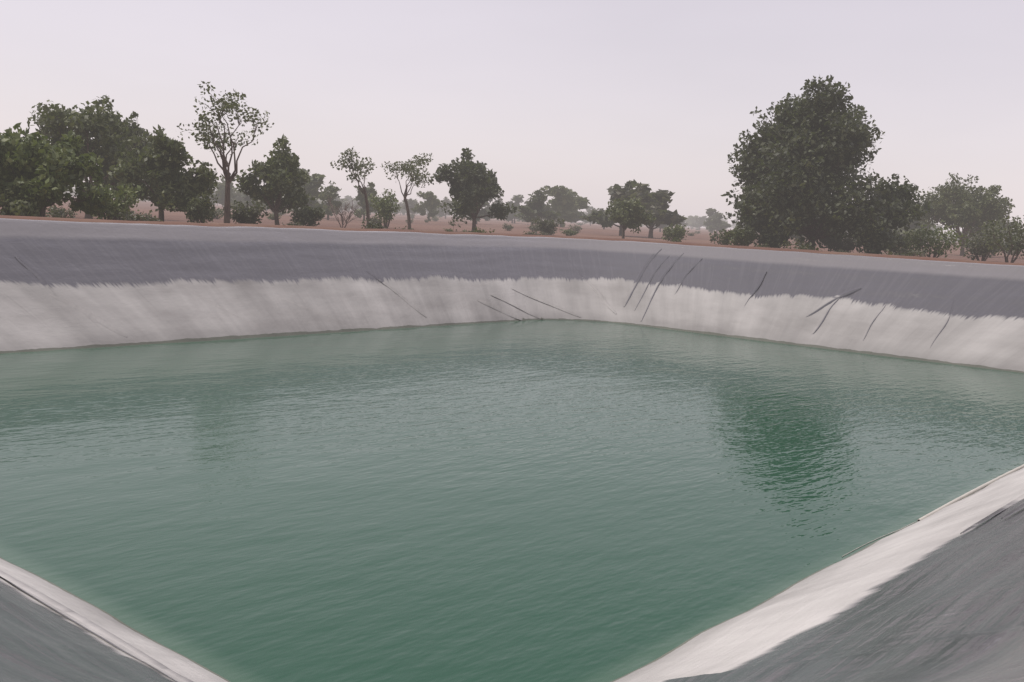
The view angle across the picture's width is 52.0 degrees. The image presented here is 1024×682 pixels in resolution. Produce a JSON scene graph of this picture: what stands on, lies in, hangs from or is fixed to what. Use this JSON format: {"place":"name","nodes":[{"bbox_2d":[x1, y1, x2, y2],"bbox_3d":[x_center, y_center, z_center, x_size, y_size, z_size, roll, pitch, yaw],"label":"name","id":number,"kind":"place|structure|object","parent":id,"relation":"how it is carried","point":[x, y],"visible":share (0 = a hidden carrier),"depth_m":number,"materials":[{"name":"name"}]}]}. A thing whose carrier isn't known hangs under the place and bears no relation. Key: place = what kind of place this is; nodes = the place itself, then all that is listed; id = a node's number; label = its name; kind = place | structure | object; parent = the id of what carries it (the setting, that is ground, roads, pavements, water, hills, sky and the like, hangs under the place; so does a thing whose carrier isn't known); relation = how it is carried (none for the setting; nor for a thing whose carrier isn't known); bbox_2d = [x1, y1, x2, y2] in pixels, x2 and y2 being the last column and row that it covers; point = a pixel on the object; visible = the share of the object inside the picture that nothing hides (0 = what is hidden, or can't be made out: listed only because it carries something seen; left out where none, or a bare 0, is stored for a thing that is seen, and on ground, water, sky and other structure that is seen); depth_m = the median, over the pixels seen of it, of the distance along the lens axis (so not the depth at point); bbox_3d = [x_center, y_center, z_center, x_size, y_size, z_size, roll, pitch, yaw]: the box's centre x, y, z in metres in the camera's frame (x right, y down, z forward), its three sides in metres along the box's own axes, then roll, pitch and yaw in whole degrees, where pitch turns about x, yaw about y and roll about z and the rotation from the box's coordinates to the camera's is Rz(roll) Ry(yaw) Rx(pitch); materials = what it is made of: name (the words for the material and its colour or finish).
{"place":"outdoors","nodes":[
{"label":"outdoors","id":0,"kind":"place"},
{"bbox_2d":[0,320,1023,681],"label":"pond water","id":1,"kind":"structure","parent":0,"point":[550,500],"depth_m":18.01,"materials":[{"name":"green liquid"}]},
{"bbox_2d":[0,196,1023,265],"bbox_3d":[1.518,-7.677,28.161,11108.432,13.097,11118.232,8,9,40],"label":"ground","id":2,"kind":"structure","parent":0,"point":[588,231],"depth_m":126.69,"materials":[{"name":"soil"}]},
{"bbox_2d":[0,122,30,196],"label":"tree","id":3,"kind":"object","parent":2,"relation":"on","point":[5,144],"visible":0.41,"depth_m":55.87,"materials":[{"name":"green plant"}]},
{"bbox_2d":[0,186,45,216],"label":"bush","id":4,"kind":"object","parent":2,"relation":"on","point":[12,205],"visible":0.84,"depth_m":54.59,"materials":[{"name":"green plant"}]},
{"bbox_2d":[36,208,69,217],"bbox_3d":[-27.178,-7.142,60.547,3.223,1.132,1.942,-3,9,-39],"label":"scrub","id":5,"kind":"object","parent":2,"relation":"on","point":[60,213],"visible":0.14,"depth_m":60.86,"materials":[{"name":"green plant"}]},
{"bbox_2d":[46,206,66,215],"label":"scrub","id":6,"kind":"object","parent":2,"relation":"on","point":[53,209],"visible":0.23,"depth_m":77.63,"materials":[{"name":"green plant"}]},
{"bbox_2d":[0,130,117,216],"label":"tree","id":7,"kind":"object","parent":2,"relation":"on","point":[58,170],"visible":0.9,"depth_m":56.62,"materials":[{"name":"green plant"}]},
{"bbox_2d":[50,205,77,217],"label":"scrub","id":8,"kind":"object","parent":2,"relation":"on","point":[71,215],"visible":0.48,"depth_m":67.91,"materials":[{"name":"green plant"}]},
{"bbox_2d":[23,94,154,218],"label":"tree","id":9,"kind":"object","parent":2,"relation":"on","point":[102,127],"visible":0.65,"depth_m":75.47,"materials":[{"name":"green plant"}]},
{"bbox_2d":[84,182,143,219],"bbox_3d":[-23.782,-8.038,62.358,3.541,2.900,3.365,0,7,-25],"label":"bush","id":10,"kind":"object","parent":2,"relation":"on","point":[125,201],"visible":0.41,"depth_m":62.19,"materials":[{"name":"green plant"}]},
{"bbox_2d":[80,111,150,207],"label":"tree","id":11,"kind":"object","parent":2,"relation":"on","point":[135,129],"visible":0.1,"depth_m":86.32,"materials":[{"name":"green plant"}]},
{"bbox_2d":[119,209,162,221],"bbox_3d":[-21.356,-6.847,59.885,2.382,1.404,2.379,3,7,2],"label":"scrub","id":12,"kind":"object","parent":2,"relation":"on","point":[140,217],"visible":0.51,"depth_m":59.85,"materials":[{"name":"green plant"}]},
{"bbox_2d":[107,124,224,221],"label":"tree","id":13,"kind":"object","parent":2,"relation":"on","point":[163,182],"visible":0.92,"depth_m":71.03,"materials":[{"name":"green plant"}]},
{"bbox_2d":[180,190,217,222],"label":"bush","id":14,"kind":"object","parent":2,"relation":"on","point":[198,208],"visible":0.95,"depth_m":70.81,"materials":[{"name":"green plant"}]},
{"bbox_2d":[206,208,223,218],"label":"scrub","id":15,"kind":"object","parent":2,"relation":"on","point":[220,211],"visible":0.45,"depth_m":108.59,"materials":[{"name":"green plant"}]},
{"bbox_2d":[211,177,238,210],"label":"tree","id":16,"kind":"object","parent":2,"relation":"on","point":[220,192],"visible":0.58,"depth_m":237.70,"materials":[{"name":"green plant"}]},
{"bbox_2d":[177,81,273,222],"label":"thin tree","id":17,"kind":"object","parent":2,"relation":"on","point":[231,104],"visible":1,"depth_m":69.55,"materials":[{"name":"green plant"}]},
{"bbox_2d":[233,188,244,202],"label":"tree","id":18,"kind":"object","parent":2,"relation":"on","point":[239,198],"visible":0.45,"depth_m":272.98,"materials":[{"name":"green plant"}]},
{"bbox_2d":[222,199,269,223],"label":"bush","id":19,"kind":"object","parent":2,"relation":"on","point":[246,215],"visible":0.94,"depth_m":73.44,"materials":[{"name":"green plant"}]},
{"bbox_2d":[239,195,265,207],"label":"tree","id":20,"kind":"object","parent":2,"relation":"on","point":[246,198],"visible":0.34,"depth_m":220.94,"materials":[{"name":"green plant"}]},
{"bbox_2d":[232,134,315,224],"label":"tree","id":21,"kind":"object","parent":2,"relation":"on","point":[280,174],"visible":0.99,"depth_m":83.65,"materials":[{"name":"green plant"}]},
{"bbox_2d":[268,213,281,219],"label":"scrub","id":22,"kind":"object","parent":2,"relation":"on","point":[272,217],"visible":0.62,"depth_m":124.39,"materials":[{"name":"green plant"}]},
{"bbox_2d":[282,221,303,225],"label":"scrub","id":23,"kind":"object","parent":2,"relation":"on","point":[295,223],"visible":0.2,"depth_m":69.57,"materials":[{"name":"green plant"}]},
{"bbox_2d":[289,205,325,225],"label":"bush","id":24,"kind":"object","parent":2,"relation":"on","point":[304,215],"visible":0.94,"depth_m":83.26,"materials":[{"name":"green plant"}]},
{"bbox_2d":[283,168,338,215],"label":"tree","id":25,"kind":"object","parent":2,"relation":"on","point":[313,186],"visible":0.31,"depth_m":173.78,"materials":[{"name":"green plant"}]},
{"bbox_2d":[315,180,341,219],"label":"tree","id":26,"kind":"object","parent":2,"relation":"on","point":[330,191],"visible":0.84,"depth_m":163.16,"materials":[{"name":"green plant"}]},
{"bbox_2d":[327,195,361,227],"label":"dry shrub","id":27,"kind":"object","parent":2,"relation":"on","point":[349,216],"visible":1,"depth_m":92.14,"materials":[{"name":"brown plant"}]},
{"bbox_2d":[339,198,350,212],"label":"tree","id":28,"kind":"object","parent":2,"relation":"on","point":[344,202],"visible":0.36,"depth_m":418.40,"materials":[{"name":"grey plant"}]},
{"bbox_2d":[344,195,352,211],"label":"tree","id":29,"kind":"object","parent":2,"relation":"on","point":[349,198],"visible":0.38,"depth_m":600.34,"materials":[{"name":"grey plant"}]},
{"bbox_2d":[330,146,376,224],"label":"tree","id":30,"kind":"object","parent":2,"relation":"on","point":[358,168],"visible":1,"depth_m":88.86,"materials":[{"name":"green plant"}]},
{"bbox_2d":[354,182,376,218],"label":"tree","id":31,"kind":"object","parent":2,"relation":"on","point":[370,190],"visible":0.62,"depth_m":176.00,"materials":[{"name":"green plant"}]},
{"bbox_2d":[361,218,386,228],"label":"scrub","id":32,"kind":"object","parent":2,"relation":"on","point":[377,225],"visible":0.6,"depth_m":71.22,"materials":[{"name":"green plant"}]},
{"bbox_2d":[370,216,383,226],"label":"scrub","id":33,"kind":"object","parent":2,"relation":"on","point":[375,219],"visible":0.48,"depth_m":110.53,"materials":[{"name":"green plant"}]},
{"bbox_2d":[368,188,400,227],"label":"bush","id":34,"kind":"object","parent":2,"relation":"on","point":[386,210],"visible":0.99,"depth_m":104.60,"materials":[{"name":"green plant"}]},
{"bbox_2d":[399,202,405,214],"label":"tree","id":35,"kind":"object","parent":2,"relation":"on","point":[403,211],"visible":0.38,"depth_m":481.71,"materials":[{"name":"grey plant"}]},
{"bbox_2d":[380,153,432,229],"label":"fork tree","id":36,"kind":"object","parent":2,"relation":"on","point":[411,169],"visible":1,"depth_m":96.59,"materials":[{"name":"green plant"}]},
{"bbox_2d":[401,198,419,214],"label":"tree","id":37,"kind":"object","parent":2,"relation":"on","point":[412,203],"visible":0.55,"depth_m":344.39,"materials":[{"name":"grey plant"}]},
{"bbox_2d":[410,191,441,220],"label":"tree","id":38,"kind":"object","parent":2,"relation":"on","point":[431,203],"visible":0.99,"depth_m":221.99,"materials":[{"name":"green plant"}]},
{"bbox_2d":[437,197,451,218],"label":"tree","id":39,"kind":"object","parent":2,"relation":"on","point":[442,211],"visible":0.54,"depth_m":386.34,"materials":[{"name":"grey plant"}]},
{"bbox_2d":[428,147,516,231],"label":"tree","id":40,"kind":"object","parent":2,"relation":"on","point":[473,185],"visible":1,"depth_m":105.09,"materials":[{"name":"green plant"}]},
{"bbox_2d":[467,202,490,223],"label":"tree","id":41,"kind":"object","parent":2,"relation":"on","point":[482,212],"visible":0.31,"depth_m":201.99,"materials":[{"name":"green plant"}]},
{"bbox_2d":[472,227,494,232],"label":"scrub","id":42,"kind":"object","parent":2,"relation":"on","point":[479,230],"visible":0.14,"depth_m":66.41,"materials":[{"name":"green plant"}]},
{"bbox_2d":[478,199,494,220],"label":"tree","id":43,"kind":"object","parent":2,"relation":"on","point":[486,218],"visible":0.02,"depth_m":263.31,"materials":[{"name":"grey plant"}]},
{"bbox_2d":[491,197,504,220],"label":"tree","id":44,"kind":"object","parent":2,"relation":"on","point":[499,199],"visible":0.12,"depth_m":418.75,"materials":[{"name":"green plant"}]},
{"bbox_2d":[502,223,513,230],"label":"scrub","id":45,"kind":"object","parent":2,"relation":"on","point":[507,226],"visible":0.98,"depth_m":143.51,"materials":[{"name":"green plant"}]},
{"bbox_2d":[503,205,517,222],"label":"tree","id":46,"kind":"object","parent":2,"relation":"on","point":[511,219],"visible":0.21,"depth_m":318.91,"materials":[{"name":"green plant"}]},
{"bbox_2d":[0,218,1023,681],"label":"pond liner","id":47,"kind":"object","parent":2,"relation":"on","point":[936,596],"visible":0.66,"depth_m":36.45,"materials":[{"name":"grey plastic"}]},
{"bbox_2d":[0,249,1023,681],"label":"liner wrinkles","id":48,"kind":"object","parent":47,"relation":"on","point":[832,301],"visible":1,"depth_m":40.19,"materials":[{"name":"grey plastic"}]},
{"bbox_2d":[842,521,915,556],"bbox_3d":[5.529,2.960,15.785,0.056,0.043,2.601,9,9,42],"label":"liner fold","id":49,"kind":"object","parent":47,"relation":"on","point":[877,538],"visible":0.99,"depth_m":15.71,"materials":[{"name":"grey plastic"}]},
{"bbox_2d":[917,464,1023,521],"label":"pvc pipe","id":50,"kind":"object","parent":47,"relation":"on","point":[961,497],"visible":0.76,"depth_m":18.27,"materials":[{"name":"white plastic"}]},
{"bbox_2d":[505,195,523,222],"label":"tree","id":51,"kind":"object","parent":2,"relation":"on","point":[517,199],"visible":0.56,"depth_m":318.17,"materials":[{"name":"green plant"}]},
{"bbox_2d":[528,223,537,231],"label":"scrub","id":52,"kind":"object","parent":2,"relation":"on","point":[532,228],"visible":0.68,"depth_m":144.71,"materials":[{"name":"green plant"}]},
{"bbox_2d":[523,230,548,234],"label":"scrub","id":53,"kind":"object","parent":2,"relation":"on","point":[533,233],"visible":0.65,"depth_m":96.61,"materials":[{"name":"green plant"}]},
{"bbox_2d":[514,189,560,222],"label":"tree","id":54,"kind":"object","parent":2,"relation":"on","point":[535,205],"visible":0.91,"depth_m":183.93,"materials":[{"name":"green plant"}]},
{"bbox_2d":[530,216,564,234],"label":"bush","id":55,"kind":"object","parent":2,"relation":"on","point":[546,226],"visible":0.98,"depth_m":117.87,"materials":[{"name":"green plant"}]},
{"bbox_2d":[540,185,590,226],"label":"tree","id":56,"kind":"object","parent":2,"relation":"on","point":[567,203],"visible":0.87,"depth_m":222.47,"materials":[{"name":"green plant"}]},
{"bbox_2d":[560,228,576,235],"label":"scrub","id":57,"kind":"object","parent":2,"relation":"on","point":[566,232],"visible":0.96,"depth_m":122.72,"materials":[{"name":"green plant"}]},
{"bbox_2d":[568,225,582,231],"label":"scrub","id":58,"kind":"object","parent":2,"relation":"on","point":[578,228],"visible":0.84,"depth_m":171.47,"materials":[{"name":"green plant"}]},
{"bbox_2d":[571,211,590,222],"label":"tree","id":59,"kind":"object","parent":2,"relation":"on","point":[575,220],"visible":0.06,"depth_m":243.92,"materials":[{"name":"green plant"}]},
{"bbox_2d":[581,208,594,225],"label":"tree","id":60,"kind":"object","parent":2,"relation":"on","point":[589,212],"visible":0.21,"depth_m":407.79,"materials":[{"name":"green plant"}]},
{"bbox_2d":[590,208,613,228],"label":"tree","id":61,"kind":"object","parent":2,"relation":"on","point":[601,209],"visible":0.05,"depth_m":235.16,"materials":[{"name":"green plant"}]},
{"bbox_2d":[579,179,636,235],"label":"tree","id":62,"kind":"object","parent":2,"relation":"on","point":[600,217],"visible":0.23,"depth_m":154.58,"materials":[{"name":"green plant"}]},
{"bbox_2d":[605,196,655,238],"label":"tree","id":63,"kind":"object","parent":2,"relation":"on","point":[631,213],"visible":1,"depth_m":112.25,"materials":[{"name":"green plant"}]},
{"bbox_2d":[607,182,687,237],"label":"tree","id":64,"kind":"object","parent":2,"relation":"on","point":[656,204],"visible":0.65,"depth_m":148.29,"materials":[{"name":"green plant"}]},
{"bbox_2d":[658,210,668,231],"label":"tree","id":65,"kind":"object","parent":2,"relation":"on","point":[662,226],"visible":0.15,"depth_m":274.36,"materials":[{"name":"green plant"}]},
{"bbox_2d":[661,223,689,241],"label":"bush","id":66,"kind":"object","parent":2,"relation":"on","point":[677,231],"visible":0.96,"depth_m":113.08,"materials":[{"name":"green plant"}]},
{"bbox_2d":[685,215,698,228],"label":"tree","id":67,"kind":"object","parent":2,"relation":"on","point":[691,220],"visible":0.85,"depth_m":629.60,"materials":[{"name":"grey plant"}]},
{"bbox_2d":[690,216,706,228],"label":"tree","id":68,"kind":"object","parent":2,"relation":"on","point":[700,221],"visible":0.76,"depth_m":545.65,"materials":[{"name":"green plant"}]},
{"bbox_2d":[703,208,726,232],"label":"tree","id":69,"kind":"object","parent":2,"relation":"on","point":[710,212],"visible":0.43,"depth_m":337.10,"materials":[{"name":"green plant"}]},
{"bbox_2d":[707,213,730,232],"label":"tree","id":70,"kind":"object","parent":2,"relation":"on","point":[717,223],"visible":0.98,"depth_m":311.74,"materials":[{"name":"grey plant"}]},
{"bbox_2d":[709,228,732,244],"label":"scrub","id":71,"kind":"object","parent":2,"relation":"on","point":[723,240],"visible":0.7,"depth_m":95.84,"materials":[{"name":"green plant"}]},
{"bbox_2d":[724,225,758,245],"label":"bush","id":72,"kind":"object","parent":2,"relation":"on","point":[745,236],"visible":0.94,"depth_m":89.66,"materials":[{"name":"green plant"}]},
{"bbox_2d":[753,243,769,246],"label":"scrub","id":73,"kind":"object","parent":2,"relation":"on","point":[763,245],"visible":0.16,"depth_m":77.60,"materials":[{"name":"green plant"}]},
{"bbox_2d":[756,231,791,247],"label":"bush","id":74,"kind":"object","parent":2,"relation":"on","point":[760,241],"visible":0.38,"depth_m":89.03,"materials":[{"name":"green plant"}]},
{"bbox_2d":[778,237,821,250],"bbox_3d":[17.379,-5.391,63.338,2.054,1.684,2.848,2,7,-11],"label":"scrub","id":75,"kind":"object","parent":2,"relation":"on","point":[801,246],"visible":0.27,"depth_m":63.52,"materials":[{"name":"green plant"}]},
{"bbox_2d":[721,74,933,253],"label":"tree","id":76,"kind":"object","parent":2,"relation":"on","point":[800,158],"visible":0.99,"depth_m":85.26,"materials":[{"name":"green plant"}]},
{"bbox_2d":[824,234,857,252],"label":"bush","id":77,"kind":"object","parent":2,"relation":"on","point":[850,244],"visible":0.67,"depth_m":93.09,"materials":[{"name":"green plant"}]},
{"bbox_2d":[852,230,896,253],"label":"bush","id":78,"kind":"object","parent":2,"relation":"on","point":[869,247],"visible":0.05,"depth_m":93.39,"materials":[{"name":"green plant"}]},
{"bbox_2d":[882,249,918,255],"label":"scrub","id":79,"kind":"object","parent":2,"relation":"on","point":[903,254],"visible":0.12,"depth_m":66.78,"materials":[{"name":"green plant"}]},
{"bbox_2d":[883,229,918,254],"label":"bush","id":80,"kind":"object","parent":2,"relation":"on","point":[906,239],"visible":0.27,"depth_m":90.98,"materials":[{"name":"green plant"}]},
{"bbox_2d":[894,246,929,256],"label":"scrub","id":81,"kind":"object","parent":2,"relation":"on","point":[907,251],"visible":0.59,"depth_m":84.07,"materials":[{"name":"green plant"}]},
{"bbox_2d":[895,220,934,245],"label":"bush","id":82,"kind":"object","parent":2,"relation":"on","point":[912,225],"visible":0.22,"depth_m":181.62,"materials":[{"name":"green plant"}]},
{"bbox_2d":[908,220,969,257],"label":"bush","id":83,"kind":"object","parent":2,"relation":"on","point":[929,240],"visible":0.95,"depth_m":87.40,"materials":[{"name":"green plant"}]},
{"bbox_2d":[931,221,947,240],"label":"tree","id":84,"kind":"object","parent":2,"relation":"on","point":[937,226],"visible":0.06,"depth_m":500.52,"materials":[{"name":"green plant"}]},
{"bbox_2d":[911,172,1014,255],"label":"tree","id":85,"kind":"object","parent":2,"relation":"on","point":[958,205],"visible":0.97,"depth_m":131.15,"materials":[{"name":"green plant"}]},
{"bbox_2d":[961,226,1004,260],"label":"bush","id":86,"kind":"object","parent":2,"relation":"on","point":[979,250],"visible":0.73,"depth_m":92.22,"materials":[{"name":"green plant"}]},
{"bbox_2d":[967,224,1008,254],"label":"bush","id":87,"kind":"object","parent":2,"relation":"on","point":[983,229],"visible":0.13,"depth_m":143.65,"materials":[{"name":"green plant"}]},
{"bbox_2d":[976,220,1015,238],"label":"tree","id":88,"kind":"object","parent":2,"relation":"on","point":[1009,223],"visible":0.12,"depth_m":204.94,"materials":[{"name":"green plant"}]},
{"bbox_2d":[979,213,1023,262],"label":"bush","id":89,"kind":"object","parent":2,"relation":"on","point":[1017,248],"visible":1,"depth_m":85.88,"materials":[{"name":"green plant"}]},
{"bbox_2d":[0,0,1023,235],"label":"sky","id":90,"kind":"structure","parent":0,"point":[585,97],"materials":[{"name":"white"}]}
]}

